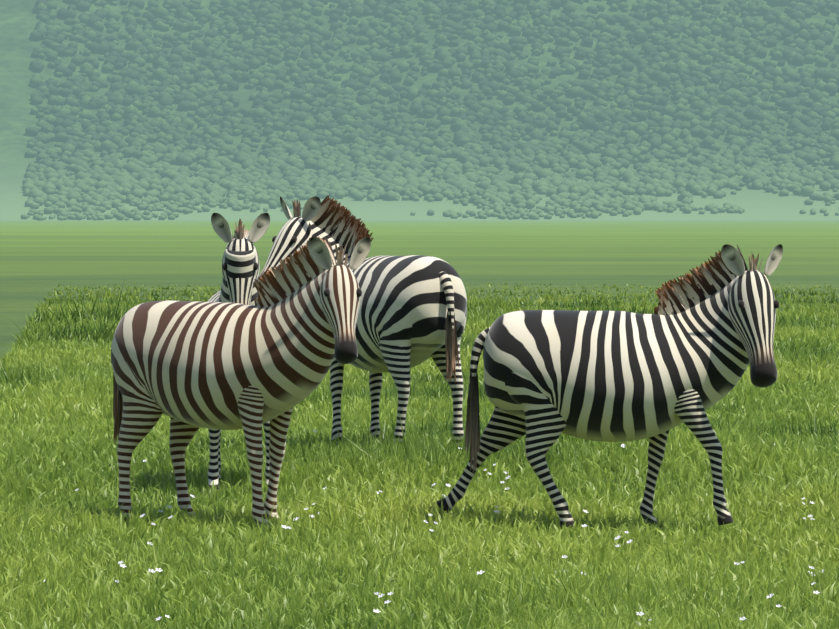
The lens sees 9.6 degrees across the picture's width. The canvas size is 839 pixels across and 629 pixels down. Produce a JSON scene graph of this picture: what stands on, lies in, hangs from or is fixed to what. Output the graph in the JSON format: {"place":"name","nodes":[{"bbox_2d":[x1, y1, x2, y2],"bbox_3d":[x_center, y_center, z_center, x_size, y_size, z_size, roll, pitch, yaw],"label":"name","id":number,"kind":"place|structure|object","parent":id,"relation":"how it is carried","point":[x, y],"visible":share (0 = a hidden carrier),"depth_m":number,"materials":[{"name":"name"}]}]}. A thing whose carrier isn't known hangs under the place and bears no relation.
{"place":"outdoors","nodes":[
{"label":"outdoors","id":0,"kind":"place"},
{"bbox_2d":[0,0,838,220],"bbox_3d":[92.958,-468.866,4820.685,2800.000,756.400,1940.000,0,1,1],"label":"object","id":1,"kind":"structure","parent":0,"point":[19,19],"depth_m":4713.73,"materials":[{"name":"green plant"}]},
{"bbox_2d":[0,221,838,278],"bbox_3d":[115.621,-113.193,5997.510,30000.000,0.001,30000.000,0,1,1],"label":"ground","id":2,"kind":"structure","parent":0,"point":[29,248],"depth_m":390.78,"materials":[{"name":"green plant"}]},
{"bbox_2d":[0,267,838,628],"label":"ground","id":3,"kind":"structure","parent":0,"point":[20,297],"depth_m":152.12,"materials":[{"name":"green plant"}]},
{"bbox_2d":[207,213,269,491],"bbox_3d":[-1.207,0.259,34.260,0.742,1.910,1.958,0,1,-1],"label":"zebra","id":4,"kind":"object","parent":3,"relation":"on","point":[240,266],"visible":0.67,"depth_m":33.42},
{"bbox_2d":[111,236,370,528],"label":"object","id":5,"kind":"object","parent":3,"relation":"on","point":[189,368],"visible":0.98,"depth_m":30.37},
{"bbox_2d":[259,195,466,445],"bbox_3d":[-0.349,0.067,38.004,0.863,1.955,2.129,-1,2,-45],"label":"zebra","id":6,"kind":"object","parent":3,"relation":"on","point":[412,311],"visible":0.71,"depth_m":37.42},
{"bbox_2d":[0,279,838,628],"bbox_3d":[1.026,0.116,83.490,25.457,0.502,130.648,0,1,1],"label":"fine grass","id":7,"kind":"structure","parent":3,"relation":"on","point":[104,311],"depth_m":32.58,"materials":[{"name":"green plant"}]},
{"bbox_2d":[44,430,824,624],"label":"flowers","id":8,"kind":"object","parent":3,"relation":"on","point":[391,593],"visible":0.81,"depth_m":28.12,"materials":[{"name":"white plant"}]},
{"bbox_2d":[437,244,782,528],"bbox_3d":[1.156,0.451,30.690,2.138,1.771,0.766,0,1,7],"label":"zebra","id":9,"kind":"object","parent":3,"relation":"on","point":[693,346],"visible":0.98,"depth_m":30.46},
{"bbox_2d":[21,0,838,219],"bbox_3d":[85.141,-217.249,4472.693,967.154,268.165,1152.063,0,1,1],"label":"forest trees","id":10,"kind":"object","parent":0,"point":[104,183],"visible":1,"depth_m":4657.72,"materials":[{"name":"green plant"}]}
]}

